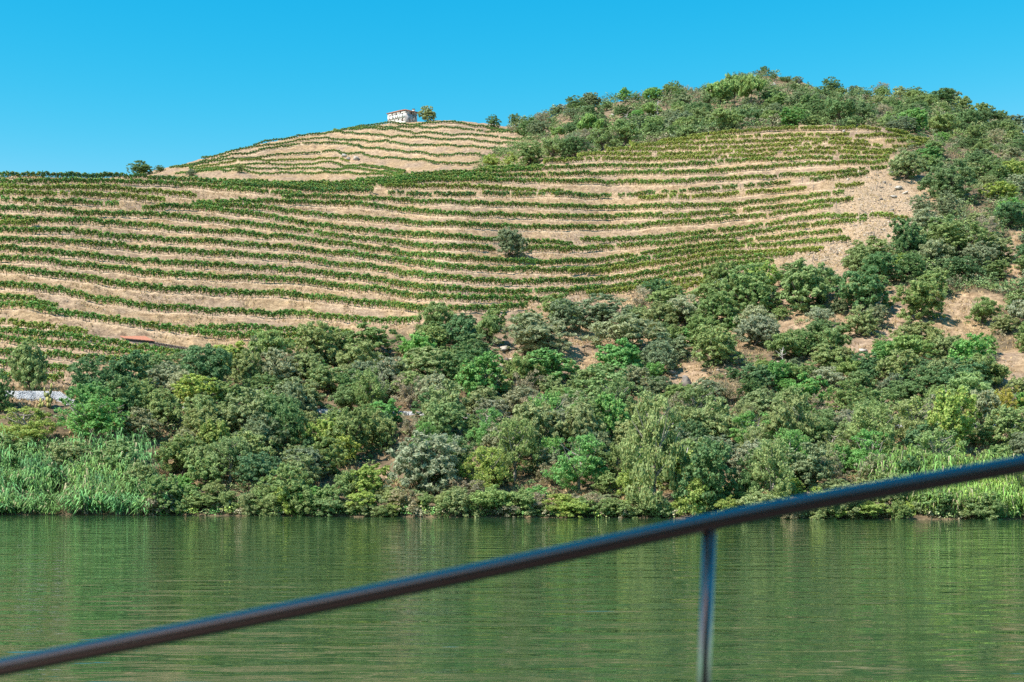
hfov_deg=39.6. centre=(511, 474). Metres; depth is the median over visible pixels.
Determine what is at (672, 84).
oak shrub
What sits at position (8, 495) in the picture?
reed clump
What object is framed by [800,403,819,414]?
olive bush
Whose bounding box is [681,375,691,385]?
boulder
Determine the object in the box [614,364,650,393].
olive bush
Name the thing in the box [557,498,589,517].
bramble bush
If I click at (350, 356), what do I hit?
olive bush
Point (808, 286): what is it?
leafy shrub
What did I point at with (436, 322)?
oak shrub
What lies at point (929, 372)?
oak shrub
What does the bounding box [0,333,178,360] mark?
vine row
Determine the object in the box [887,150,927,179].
olive tree
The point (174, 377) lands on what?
broom bush
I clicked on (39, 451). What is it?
reed clump
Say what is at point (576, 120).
oak shrub
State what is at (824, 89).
oak shrub
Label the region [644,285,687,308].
olive bush
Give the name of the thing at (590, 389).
oak shrub
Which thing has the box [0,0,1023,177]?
sky
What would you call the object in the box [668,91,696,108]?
olive bush
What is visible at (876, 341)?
oak shrub
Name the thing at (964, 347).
leafy shrub
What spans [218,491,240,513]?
bramble bush
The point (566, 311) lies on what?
olive tree
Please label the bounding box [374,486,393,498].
olive bush
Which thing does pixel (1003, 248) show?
olive bush
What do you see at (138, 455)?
reed clump
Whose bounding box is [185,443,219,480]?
olive bush
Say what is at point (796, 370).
broom bush
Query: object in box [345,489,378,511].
bramble bush
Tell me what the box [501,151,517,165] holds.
broom bush
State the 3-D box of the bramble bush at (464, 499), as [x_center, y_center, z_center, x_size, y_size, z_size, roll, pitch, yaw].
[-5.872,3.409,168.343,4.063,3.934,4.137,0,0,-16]
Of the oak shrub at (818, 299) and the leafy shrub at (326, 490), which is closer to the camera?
the leafy shrub at (326, 490)
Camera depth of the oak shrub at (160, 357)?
222.84 m
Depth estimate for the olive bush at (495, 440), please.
191.70 m
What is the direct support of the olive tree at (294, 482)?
on the hillside
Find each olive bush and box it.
[114,406,164,439]
[125,378,156,406]
[168,426,200,461]
[172,345,223,370]
[179,407,220,445]
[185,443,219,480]
[212,402,237,420]
[231,410,290,454]
[238,372,281,392]
[246,387,273,404]
[267,378,318,418]
[273,376,325,411]
[277,444,304,468]
[283,446,330,476]
[286,353,302,374]
[287,351,331,382]
[292,320,346,360]
[296,410,320,442]
[322,406,379,459]
[325,348,345,366]
[330,331,356,351]
[336,338,385,369]
[339,364,352,380]
[347,360,374,380]
[361,410,395,443]
[370,417,398,450]
[371,354,405,387]
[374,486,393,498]
[381,381,397,397]
[390,369,418,396]
[392,342,409,356]
[413,370,459,401]
[418,378,469,425]
[422,401,474,437]
[442,486,467,494]
[460,385,506,412]
[461,413,484,438]
[472,398,510,422]
[480,425,517,453]
[502,384,540,410]
[508,309,543,331]
[528,446,561,475]
[537,375,566,390]
[544,384,573,407]
[545,407,574,448]
[552,104,565,112]
[555,390,592,407]
[558,398,611,451]
[564,363,608,394]
[565,131,580,139]
[567,429,611,470]
[578,92,601,106]
[583,490,600,498]
[596,494,619,507]
[606,435,618,450]
[613,419,644,452]
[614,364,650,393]
[619,402,640,419]
[624,415,669,439]
[631,115,647,125]
[635,300,681,331]
[639,337,679,374]
[641,115,663,135]
[641,375,675,397]
[642,331,690,358]
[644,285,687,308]
[659,108,677,119]
[659,408,701,437]
[660,382,706,413]
[662,110,692,131]
[662,427,697,442]
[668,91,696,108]
[670,100,685,111]
[670,105,685,114]
[672,117,690,128]
[676,438,697,447]
[682,314,728,346]
[687,395,743,445]
[688,288,737,327]
[690,323,745,366]
[692,377,726,404]
[697,434,738,464]
[701,259,735,283]
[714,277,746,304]
[727,439,762,475]
[733,312,780,345]
[740,386,783,418]
[759,391,820,447]
[764,92,788,109]
[767,410,776,431]
[768,292,783,303]
[772,262,807,281]
[775,405,802,432]
[776,442,839,489]
[784,91,809,107]
[789,358,802,369]
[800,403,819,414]
[801,114,823,125]
[804,440,835,475]
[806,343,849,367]
[809,91,825,98]
[816,478,847,490]
[827,298,846,313]
[833,347,855,365]
[833,409,855,432]
[840,246,872,271]
[842,96,858,104]
[844,273,880,300]
[849,478,875,502]
[850,452,891,483]
[859,304,889,328]
[862,102,887,121]
[872,93,891,104]
[874,85,890,96]
[875,348,920,380]
[876,373,904,394]
[879,413,900,434]
[880,444,905,466]
[888,320,940,347]
[893,86,909,95]
[905,206,942,231]
[917,389,963,423]
[918,430,953,451]
[920,384,957,405]
[924,138,945,156]
[926,357,964,376]
[932,334,975,359]
[946,88,962,103]
[957,389,1000,430]
[958,162,980,175]
[959,240,999,270]
[966,211,1000,228]
[967,424,997,443]
[970,148,991,160]
[971,233,1017,261]
[977,176,998,189]
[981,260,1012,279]
[988,314,1019,332]
[997,129,1021,145]
[1004,174,1023,194]
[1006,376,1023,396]
[1008,432,1023,455]
[1013,321,1023,352]
[1018,234,1023,240]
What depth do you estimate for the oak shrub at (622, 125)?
492.88 m
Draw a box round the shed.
[120,325,154,345]
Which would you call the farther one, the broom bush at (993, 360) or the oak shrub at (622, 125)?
the oak shrub at (622, 125)
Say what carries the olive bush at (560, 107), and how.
on the hillside
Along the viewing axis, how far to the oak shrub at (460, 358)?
220.74 m
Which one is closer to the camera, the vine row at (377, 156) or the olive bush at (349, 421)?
the olive bush at (349, 421)
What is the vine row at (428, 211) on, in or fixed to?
on the hillside
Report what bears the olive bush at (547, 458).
on the hillside
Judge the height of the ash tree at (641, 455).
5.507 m
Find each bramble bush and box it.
[139,490,180,515]
[168,489,181,506]
[175,483,207,511]
[184,493,233,510]
[202,480,226,496]
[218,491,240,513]
[238,493,262,515]
[250,482,272,512]
[256,494,286,515]
[266,501,288,512]
[274,487,297,515]
[288,489,323,516]
[307,495,343,516]
[331,469,359,496]
[332,492,348,512]
[339,500,356,513]
[340,499,367,514]
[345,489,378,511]
[354,494,387,516]
[370,504,397,516]
[382,487,404,505]
[385,488,421,511]
[385,501,402,516]
[415,492,433,509]
[432,491,451,511]
[435,489,461,516]
[446,476,470,490]
[446,487,480,517]
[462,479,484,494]
[467,484,516,516]
[474,504,489,510]
[479,489,513,515]
[498,505,519,517]
[506,487,536,516]
[513,499,546,515]
[520,492,550,514]
[535,504,554,515]
[538,493,578,516]
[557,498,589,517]
[568,493,583,500]
[569,496,598,516]
[584,493,606,515]
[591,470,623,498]
[593,498,615,517]
[622,508,640,516]
[627,496,670,517]
[649,499,673,517]
[660,504,679,515]
[672,492,692,509]
[674,477,723,514]
[701,488,723,512]
[713,495,741,510]
[736,488,780,505]
[767,491,790,518]
[780,513,805,518]
[808,507,840,519]
[809,487,822,492]
[825,505,852,516]
[828,481,866,518]
[842,511,858,518]
[847,503,868,517]
[852,501,891,518]
[869,503,888,518]
[889,499,912,519]
[903,501,917,515]
[911,489,961,516]
[911,498,926,514]
[931,504,955,515]
[941,486,960,493]
[942,500,964,516]
[952,497,1003,519]
[965,491,1006,519]
[970,479,994,492]
[997,501,1013,518]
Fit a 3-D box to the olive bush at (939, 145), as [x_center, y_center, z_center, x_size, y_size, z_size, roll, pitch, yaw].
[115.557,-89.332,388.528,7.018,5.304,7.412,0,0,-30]
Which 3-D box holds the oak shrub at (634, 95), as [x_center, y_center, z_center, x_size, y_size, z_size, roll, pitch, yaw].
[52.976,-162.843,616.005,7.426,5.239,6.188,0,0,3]
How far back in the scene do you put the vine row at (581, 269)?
301.62 m
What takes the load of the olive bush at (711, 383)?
on the hillside
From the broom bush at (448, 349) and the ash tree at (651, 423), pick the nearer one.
the ash tree at (651, 423)
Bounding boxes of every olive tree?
[0,434,45,463]
[7,336,48,390]
[42,440,93,471]
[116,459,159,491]
[126,160,156,173]
[133,473,182,512]
[138,386,184,425]
[146,360,181,392]
[152,432,213,474]
[173,391,231,432]
[185,168,195,175]
[217,387,271,432]
[217,428,275,476]
[226,348,263,386]
[234,163,243,172]
[246,347,306,383]
[248,335,262,348]
[254,462,317,505]
[281,452,322,484]
[380,429,466,492]
[394,346,456,379]
[417,105,436,120]
[492,312,577,353]
[493,226,531,258]
[504,400,570,463]
[516,140,548,165]
[546,298,585,331]
[844,235,894,255]
[844,304,880,335]
[863,471,906,508]
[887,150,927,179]
[919,326,950,357]
[977,445,1021,460]
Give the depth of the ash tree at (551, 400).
199.75 m
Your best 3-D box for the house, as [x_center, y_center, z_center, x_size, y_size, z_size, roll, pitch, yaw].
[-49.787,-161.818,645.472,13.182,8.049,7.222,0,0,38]
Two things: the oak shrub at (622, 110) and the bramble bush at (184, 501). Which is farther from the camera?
the oak shrub at (622, 110)
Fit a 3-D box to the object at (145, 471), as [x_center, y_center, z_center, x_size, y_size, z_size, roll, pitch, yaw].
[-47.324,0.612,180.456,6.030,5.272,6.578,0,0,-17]
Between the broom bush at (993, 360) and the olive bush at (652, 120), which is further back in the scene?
the olive bush at (652, 120)
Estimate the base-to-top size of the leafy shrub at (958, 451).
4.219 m
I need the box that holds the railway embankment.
[7,391,1013,428]
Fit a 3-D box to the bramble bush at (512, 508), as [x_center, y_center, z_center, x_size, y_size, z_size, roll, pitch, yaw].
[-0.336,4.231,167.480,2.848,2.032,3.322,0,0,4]
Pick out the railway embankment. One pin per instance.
(326, 410)
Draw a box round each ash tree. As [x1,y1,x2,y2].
[0,406,58,441]
[54,392,135,444]
[203,435,253,483]
[351,366,389,408]
[411,421,437,441]
[458,445,508,491]
[465,406,502,446]
[490,417,545,483]
[527,387,574,426]
[533,436,571,463]
[540,433,609,489]
[592,376,637,412]
[607,440,646,474]
[617,390,687,509]
[636,439,665,463]
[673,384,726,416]
[728,410,775,443]
[729,400,759,437]
[736,425,769,448]
[746,438,795,497]
[770,428,810,473]
[802,408,842,434]
[816,428,852,457]
[837,399,871,449]
[839,402,910,452]
[843,435,861,459]
[846,428,896,475]
[859,425,903,454]
[863,397,891,416]
[890,395,940,440]
[907,426,968,470]
[964,417,979,440]
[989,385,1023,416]
[993,407,1023,450]
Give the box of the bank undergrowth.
[0,136,1023,517]
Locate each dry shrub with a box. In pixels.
[389,373,428,408]
[397,411,419,435]
[486,413,511,430]
[509,368,545,394]
[512,395,539,407]
[534,111,549,122]
[535,459,560,484]
[574,128,597,148]
[623,284,652,307]
[662,391,695,410]
[684,87,700,99]
[714,378,744,402]
[806,393,829,412]
[820,448,850,481]
[868,103,894,125]
[873,81,889,92]
[965,214,1001,236]
[986,128,1005,146]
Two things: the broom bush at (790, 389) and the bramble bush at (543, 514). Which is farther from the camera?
the broom bush at (790, 389)
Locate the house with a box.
[387,109,417,122]
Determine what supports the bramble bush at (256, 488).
on the hillside
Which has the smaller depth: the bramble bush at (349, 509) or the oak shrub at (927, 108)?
the bramble bush at (349, 509)
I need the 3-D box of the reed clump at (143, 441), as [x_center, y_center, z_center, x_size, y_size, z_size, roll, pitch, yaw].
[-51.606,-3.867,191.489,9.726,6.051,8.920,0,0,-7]
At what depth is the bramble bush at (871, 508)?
160.09 m
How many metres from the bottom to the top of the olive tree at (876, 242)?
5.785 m
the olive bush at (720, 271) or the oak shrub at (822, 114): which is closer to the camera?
the olive bush at (720, 271)
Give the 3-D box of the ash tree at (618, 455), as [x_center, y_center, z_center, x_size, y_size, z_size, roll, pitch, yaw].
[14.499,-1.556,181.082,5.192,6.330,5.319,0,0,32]
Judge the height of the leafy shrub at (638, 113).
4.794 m
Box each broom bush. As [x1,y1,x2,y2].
[165,369,207,399]
[248,329,300,364]
[324,386,363,411]
[413,301,456,329]
[439,346,453,359]
[451,348,472,357]
[473,310,507,344]
[480,368,507,396]
[482,154,500,167]
[500,352,545,392]
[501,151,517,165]
[578,311,666,346]
[640,102,662,116]
[662,84,680,98]
[666,294,703,324]
[675,125,696,137]
[680,115,708,128]
[684,310,703,323]
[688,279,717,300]
[689,106,715,119]
[707,108,745,130]
[720,309,741,318]
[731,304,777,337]
[754,358,769,369]
[762,101,775,108]
[764,332,805,360]
[770,385,812,412]
[781,363,807,380]
[804,306,835,321]
[809,366,846,388]
[810,325,852,353]
[812,270,840,297]
[825,356,861,380]
[834,322,852,334]
[875,110,895,126]
[884,334,939,364]
[910,94,937,108]
[916,154,942,170]
[917,238,955,262]
[924,111,960,137]
[936,103,951,112]
[943,371,996,401]
[957,352,1009,388]
[964,296,1004,324]
[970,137,1000,155]
[984,357,1011,378]
[998,147,1023,159]
[1004,180,1021,196]
[1006,299,1023,322]
[1012,255,1023,270]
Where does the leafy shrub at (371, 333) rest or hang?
on the hillside
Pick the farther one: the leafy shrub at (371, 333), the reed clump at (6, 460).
the leafy shrub at (371, 333)
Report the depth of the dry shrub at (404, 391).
212.39 m
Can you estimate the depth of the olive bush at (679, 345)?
239.68 m
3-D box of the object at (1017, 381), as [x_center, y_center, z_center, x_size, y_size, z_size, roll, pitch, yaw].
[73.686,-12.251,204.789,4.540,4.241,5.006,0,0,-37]
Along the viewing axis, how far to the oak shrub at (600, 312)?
255.87 m
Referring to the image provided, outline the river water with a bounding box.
[0,515,1023,681]
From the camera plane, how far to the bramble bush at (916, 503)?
161.55 m
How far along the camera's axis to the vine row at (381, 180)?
355.21 m
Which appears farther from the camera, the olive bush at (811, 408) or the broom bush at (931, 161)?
the broom bush at (931, 161)
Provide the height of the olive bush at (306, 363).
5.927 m
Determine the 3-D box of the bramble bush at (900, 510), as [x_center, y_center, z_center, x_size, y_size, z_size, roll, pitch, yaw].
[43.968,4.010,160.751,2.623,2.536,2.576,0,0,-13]
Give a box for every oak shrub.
[0,368,14,411]
[67,353,124,398]
[99,373,146,418]
[144,351,193,379]
[154,165,165,171]
[178,342,232,394]
[231,451,284,489]
[260,392,300,441]
[267,402,309,453]
[307,435,348,476]
[335,368,362,403]
[364,389,388,402]
[375,411,396,431]
[397,439,441,484]
[411,392,439,420]
[413,320,454,343]
[433,435,476,480]
[434,341,485,383]
[452,333,501,364]
[485,114,501,127]
[508,113,520,125]
[515,116,538,133]
[525,117,549,136]
[561,136,591,157]
[563,123,578,133]
[564,107,580,118]
[564,391,606,430]
[565,95,587,109]
[565,363,643,408]
[566,113,584,126]
[575,292,632,327]
[580,105,604,115]
[595,114,611,134]
[600,101,613,110]
[613,102,633,116]
[613,119,641,142]
[626,93,641,103]
[650,322,672,340]
[663,125,682,135]
[665,80,683,93]
[671,88,683,96]
[671,436,740,515]
[673,419,712,444]
[686,101,712,115]
[701,93,713,102]
[705,123,717,133]
[718,262,781,313]
[723,454,768,499]
[734,376,767,401]
[738,97,756,108]
[745,446,802,478]
[746,107,765,123]
[758,86,778,101]
[759,66,769,74]
[761,103,782,115]
[783,76,791,81]
[784,281,808,301]
[786,329,817,356]
[789,83,797,90]
[792,76,803,83]
[795,361,820,382]
[797,414,834,445]
[798,88,813,95]
[800,317,833,352]
[804,99,833,118]
[811,294,826,303]
[814,86,834,99]
[816,104,837,123]
[821,76,843,91]
[822,378,868,415]
[826,93,843,100]
[843,104,858,119]
[843,351,879,375]
[847,115,866,125]
[852,363,881,382]
[857,90,872,100]
[857,251,901,278]
[872,335,892,356]
[884,371,934,402]
[885,116,916,133]
[888,252,929,281]
[901,250,926,265]
[903,86,921,97]
[905,95,927,106]
[906,100,934,115]
[908,364,948,391]
[909,192,935,216]
[915,104,930,115]
[915,355,937,372]
[916,157,979,197]
[922,219,997,257]
[926,87,956,105]
[931,190,962,214]
[936,356,992,387]
[943,254,986,280]
[950,108,966,116]
[952,109,981,128]
[952,122,968,134]
[960,135,979,146]
[964,148,993,166]
[976,110,992,124]
[978,154,1003,177]
[981,120,1000,131]
[984,107,1003,121]
[985,164,1012,180]
[992,201,1023,228]
[1000,120,1017,128]
[1002,114,1023,124]
[1010,135,1023,150]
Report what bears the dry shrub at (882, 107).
on the hillside
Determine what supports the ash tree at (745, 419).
on the hillside
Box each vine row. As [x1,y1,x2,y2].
[0,170,373,193]
[0,176,301,195]
[0,182,196,200]
[0,188,165,203]
[0,195,118,207]
[0,203,867,252]
[0,213,842,266]
[0,217,35,225]
[0,225,850,274]
[0,235,793,286]
[0,243,774,295]
[0,253,567,303]
[0,264,527,313]
[0,280,421,325]
[0,292,58,307]
[0,299,333,348]
[0,317,87,335]
[0,326,187,357]
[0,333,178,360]
[0,347,142,364]
[0,359,70,373]
[0,370,64,382]
[142,202,572,246]
[169,141,501,168]
[175,168,399,176]
[179,148,478,167]
[189,156,349,166]
[189,160,405,172]
[192,196,853,220]
[193,200,836,231]
[195,322,350,333]
[198,165,403,173]
[201,136,522,158]
[206,177,373,191]
[227,165,886,187]
[247,328,338,337]
[253,129,517,145]
[273,173,498,185]
[281,189,844,210]
[333,126,534,140]
[348,125,535,135]
[352,120,523,135]
[356,158,888,179]
[384,182,583,198]
[388,169,869,199]
[393,165,541,175]
[487,153,889,170]
[543,149,891,163]
[567,245,823,275]
[577,145,896,157]
[579,211,908,242]
[585,274,712,298]
[604,139,921,152]
[629,136,927,147]
[638,181,864,201]
[658,131,930,145]
[664,278,713,291]
[678,124,909,142]
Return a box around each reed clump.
[0,423,18,451]
[0,437,52,457]
[0,442,45,472]
[0,463,38,486]
[0,465,35,494]
[0,471,19,489]
[0,476,20,500]
[0,486,39,509]
[0,492,32,513]
[0,498,30,514]
[11,444,49,468]
[12,450,53,488]
[14,489,60,508]
[14,495,56,513]
[18,464,70,495]
[27,460,102,482]
[27,487,72,505]
[31,499,67,514]
[34,435,89,451]
[39,449,82,466]
[46,451,120,479]
[46,471,120,509]
[54,429,111,464]
[56,488,98,512]
[58,462,99,489]
[60,483,132,514]
[73,448,115,472]
[78,467,120,492]
[90,423,160,455]
[92,461,134,487]
[100,479,146,507]
[103,489,152,514]
[112,475,141,493]
[113,440,160,471]
[113,491,174,515]
[115,452,165,471]
[124,477,152,505]
[130,474,185,489]
[857,449,927,480]
[869,467,918,501]
[877,443,931,474]
[906,486,953,513]
[916,451,960,473]
[926,484,980,516]
[930,445,991,484]
[947,482,1002,516]
[954,447,1014,489]
[956,481,988,495]
[968,479,1023,515]
[977,475,1015,496]
[984,481,1023,517]
[990,453,1023,491]
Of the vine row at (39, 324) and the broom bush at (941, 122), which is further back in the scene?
the broom bush at (941, 122)
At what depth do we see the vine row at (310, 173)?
554.39 m
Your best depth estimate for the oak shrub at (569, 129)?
553.07 m
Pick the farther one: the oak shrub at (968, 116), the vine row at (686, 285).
the oak shrub at (968, 116)
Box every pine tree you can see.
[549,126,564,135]
[577,113,603,133]
[706,80,733,104]
[721,72,741,105]
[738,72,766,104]
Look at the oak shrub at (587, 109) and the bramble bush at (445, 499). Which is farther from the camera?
the oak shrub at (587, 109)
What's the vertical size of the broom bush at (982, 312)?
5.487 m
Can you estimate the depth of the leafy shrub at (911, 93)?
595.35 m
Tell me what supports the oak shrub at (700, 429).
on the hillside
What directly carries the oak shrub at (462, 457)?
on the hillside
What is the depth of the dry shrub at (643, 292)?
267.52 m
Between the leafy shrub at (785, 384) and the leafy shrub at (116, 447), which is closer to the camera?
the leafy shrub at (116, 447)
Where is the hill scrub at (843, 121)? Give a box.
[506,69,1023,158]
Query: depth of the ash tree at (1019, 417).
182.70 m
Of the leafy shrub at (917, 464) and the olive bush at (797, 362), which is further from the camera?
the olive bush at (797, 362)
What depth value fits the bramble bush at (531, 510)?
167.23 m
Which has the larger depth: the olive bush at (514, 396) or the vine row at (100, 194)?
the vine row at (100, 194)
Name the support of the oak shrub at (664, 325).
on the hillside
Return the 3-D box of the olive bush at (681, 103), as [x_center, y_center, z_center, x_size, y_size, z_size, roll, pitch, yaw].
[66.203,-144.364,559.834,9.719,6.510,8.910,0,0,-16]
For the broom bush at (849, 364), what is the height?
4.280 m
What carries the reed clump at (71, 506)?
on the hillside
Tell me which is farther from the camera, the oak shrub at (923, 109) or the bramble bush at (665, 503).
the oak shrub at (923, 109)
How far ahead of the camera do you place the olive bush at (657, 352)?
232.33 m
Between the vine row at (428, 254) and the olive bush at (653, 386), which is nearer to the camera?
the olive bush at (653, 386)
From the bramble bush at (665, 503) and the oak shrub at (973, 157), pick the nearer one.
the bramble bush at (665, 503)
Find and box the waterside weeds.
[158,499,1023,519]
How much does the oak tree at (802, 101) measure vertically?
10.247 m
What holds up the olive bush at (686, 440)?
on the hillside
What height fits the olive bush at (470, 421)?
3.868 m
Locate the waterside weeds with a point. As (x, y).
(240, 511)
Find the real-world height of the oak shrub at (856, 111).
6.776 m
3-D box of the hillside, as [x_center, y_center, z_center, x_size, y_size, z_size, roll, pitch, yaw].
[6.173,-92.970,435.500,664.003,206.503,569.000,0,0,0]
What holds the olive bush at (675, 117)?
on the hillside
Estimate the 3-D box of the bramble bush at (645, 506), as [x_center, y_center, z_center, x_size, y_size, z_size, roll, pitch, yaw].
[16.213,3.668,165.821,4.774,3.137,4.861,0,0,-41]
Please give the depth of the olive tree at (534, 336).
237.12 m
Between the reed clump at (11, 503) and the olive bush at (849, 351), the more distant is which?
the olive bush at (849, 351)
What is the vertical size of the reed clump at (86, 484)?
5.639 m
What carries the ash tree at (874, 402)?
on the hillside
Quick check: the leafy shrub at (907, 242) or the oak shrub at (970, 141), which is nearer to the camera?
the leafy shrub at (907, 242)
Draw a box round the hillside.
[0,76,1023,518]
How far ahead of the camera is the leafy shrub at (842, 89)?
633.34 m
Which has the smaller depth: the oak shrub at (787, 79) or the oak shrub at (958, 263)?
the oak shrub at (958, 263)
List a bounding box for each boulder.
[500,346,508,350]
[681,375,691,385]
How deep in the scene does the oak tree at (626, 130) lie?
416.09 m
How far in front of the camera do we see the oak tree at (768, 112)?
429.42 m
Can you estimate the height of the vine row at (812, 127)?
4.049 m
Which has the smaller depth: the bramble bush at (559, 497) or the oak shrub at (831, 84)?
the bramble bush at (559, 497)
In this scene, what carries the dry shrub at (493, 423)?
on the hillside
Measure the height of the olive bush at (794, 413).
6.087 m
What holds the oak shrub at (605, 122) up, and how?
on the hillside
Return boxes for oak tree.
[540,134,569,159]
[587,127,621,150]
[606,119,641,146]
[644,122,661,136]
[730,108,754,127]
[761,110,779,125]
[799,91,820,104]
[823,92,856,125]
[852,101,878,124]
[881,96,899,106]
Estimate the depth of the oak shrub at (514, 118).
645.83 m
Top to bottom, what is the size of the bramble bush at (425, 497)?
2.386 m
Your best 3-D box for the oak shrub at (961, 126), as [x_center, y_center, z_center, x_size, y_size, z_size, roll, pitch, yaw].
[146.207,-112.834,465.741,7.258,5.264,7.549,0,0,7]
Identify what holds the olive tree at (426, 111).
on the hillside
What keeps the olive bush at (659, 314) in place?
on the hillside
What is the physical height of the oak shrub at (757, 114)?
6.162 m
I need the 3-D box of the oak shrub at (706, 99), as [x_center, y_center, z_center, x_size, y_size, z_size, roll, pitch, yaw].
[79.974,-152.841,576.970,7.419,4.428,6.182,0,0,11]
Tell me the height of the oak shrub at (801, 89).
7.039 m
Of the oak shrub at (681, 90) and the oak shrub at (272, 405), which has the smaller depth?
the oak shrub at (272, 405)
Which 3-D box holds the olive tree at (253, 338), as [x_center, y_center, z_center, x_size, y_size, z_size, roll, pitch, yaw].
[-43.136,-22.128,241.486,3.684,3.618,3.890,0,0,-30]
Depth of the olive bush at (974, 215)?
299.94 m
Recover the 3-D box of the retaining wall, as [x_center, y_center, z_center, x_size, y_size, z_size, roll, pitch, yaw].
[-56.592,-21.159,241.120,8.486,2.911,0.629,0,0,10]
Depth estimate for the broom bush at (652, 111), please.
562.04 m
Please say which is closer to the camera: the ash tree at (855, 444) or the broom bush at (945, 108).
the ash tree at (855, 444)
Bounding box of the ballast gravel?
[5,390,1013,427]
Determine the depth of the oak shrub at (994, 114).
573.71 m
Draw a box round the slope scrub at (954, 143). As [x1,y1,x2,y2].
[871,129,1023,307]
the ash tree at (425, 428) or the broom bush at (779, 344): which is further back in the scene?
the broom bush at (779, 344)
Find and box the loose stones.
[3,139,1013,398]
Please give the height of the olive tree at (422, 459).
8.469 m
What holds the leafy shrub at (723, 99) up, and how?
on the hillside
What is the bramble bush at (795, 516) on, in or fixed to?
on the hillside
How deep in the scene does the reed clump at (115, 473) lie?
183.27 m
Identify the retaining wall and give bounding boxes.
[155,342,188,350]
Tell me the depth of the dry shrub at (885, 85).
643.83 m
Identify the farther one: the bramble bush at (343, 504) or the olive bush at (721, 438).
the olive bush at (721, 438)
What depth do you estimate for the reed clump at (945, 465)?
168.29 m
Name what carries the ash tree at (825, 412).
on the hillside
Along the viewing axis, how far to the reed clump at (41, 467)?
184.05 m
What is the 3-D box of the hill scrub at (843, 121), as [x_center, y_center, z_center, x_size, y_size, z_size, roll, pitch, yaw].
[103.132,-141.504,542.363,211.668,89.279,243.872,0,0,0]
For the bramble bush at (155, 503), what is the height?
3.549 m
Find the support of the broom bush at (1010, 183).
on the hillside
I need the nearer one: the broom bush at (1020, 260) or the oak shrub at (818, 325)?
the oak shrub at (818, 325)
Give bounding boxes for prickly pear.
[38,383,52,407]
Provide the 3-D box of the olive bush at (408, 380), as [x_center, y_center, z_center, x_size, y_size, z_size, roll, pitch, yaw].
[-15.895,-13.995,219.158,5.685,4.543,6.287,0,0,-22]
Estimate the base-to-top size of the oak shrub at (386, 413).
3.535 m
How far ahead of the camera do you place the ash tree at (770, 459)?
164.06 m
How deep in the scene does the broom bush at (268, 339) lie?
230.15 m
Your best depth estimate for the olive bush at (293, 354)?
230.31 m
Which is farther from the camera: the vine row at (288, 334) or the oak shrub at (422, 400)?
the vine row at (288, 334)
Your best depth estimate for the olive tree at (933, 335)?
229.86 m
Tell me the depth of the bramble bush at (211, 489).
177.41 m
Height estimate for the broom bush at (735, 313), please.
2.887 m
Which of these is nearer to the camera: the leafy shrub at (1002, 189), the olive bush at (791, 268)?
the olive bush at (791, 268)
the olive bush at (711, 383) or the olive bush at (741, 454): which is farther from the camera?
the olive bush at (711, 383)
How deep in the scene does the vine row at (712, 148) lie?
392.50 m
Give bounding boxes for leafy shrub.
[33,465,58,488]
[59,381,112,426]
[94,438,137,474]
[102,350,151,389]
[131,350,158,379]
[170,373,221,404]
[172,474,192,486]
[177,484,199,504]
[183,455,228,487]
[196,418,231,453]
[210,380,247,406]
[213,340,256,374]
[245,488,277,513]
[252,387,282,417]
[297,485,322,512]
[300,417,346,448]
[300,436,315,448]
[303,364,348,394]
[312,483,348,514]
[319,408,343,420]
[333,433,361,464]
[342,322,404,355]
[343,463,390,493]
[359,403,377,419]
[369,398,403,421]
[398,332,436,358]
[407,377,427,390]
[410,322,448,352]
[441,312,478,348]
[453,350,507,397]
[479,470,502,484]
[480,307,506,327]
[495,378,509,394]
[516,484,548,503]
[524,347,580,386]
[537,292,565,316]
[562,400,605,443]
[581,442,613,479]
[593,337,644,376]
[594,391,630,439]
[603,497,634,516]
[615,467,647,500]
[618,87,631,101]
[623,352,647,368]
[624,490,639,506]
[626,307,644,319]
[629,110,644,119]
[638,443,697,489]
[640,278,673,298]
[642,87,661,101]
[642,361,666,382]
[666,325,689,343]
[673,437,715,478]
[674,476,702,491]
[682,325,701,343]
[708,91,731,102]
[724,367,742,379]
[728,315,740,328]
[738,362,774,390]
[743,260,782,299]
[765,87,780,99]
[765,359,792,387]
[771,305,788,319]
[775,378,795,391]
[775,476,806,496]
[776,106,809,125]
[779,257,840,311]
[785,328,804,351]
[786,371,832,406]
[789,103,809,119]
[828,265,893,314]
[829,444,854,474]
[833,87,847,96]
[845,370,877,393]
[860,387,902,405]
[865,340,894,359]
[878,275,891,292]
[887,217,926,257]
[890,277,947,320]
[891,103,914,113]
[891,253,909,265]
[893,453,926,476]
[896,107,928,132]
[896,234,926,252]
[898,395,924,425]
[901,421,939,449]
[903,90,924,96]
[914,143,941,159]
[914,268,949,292]
[923,214,960,237]
[924,385,981,455]
[933,445,963,463]
[934,131,950,143]
[947,332,996,366]
[951,96,974,109]
[958,169,978,180]
[961,124,984,139]
[969,102,993,110]
[976,334,998,354]
[977,181,1018,199]
[983,404,1023,446]
[992,444,1013,454]
[994,197,1023,222]
[995,158,1023,180]
[996,110,1008,120]
[997,121,1022,132]
[1004,287,1023,315]
[1013,244,1023,268]
[1013,391,1023,408]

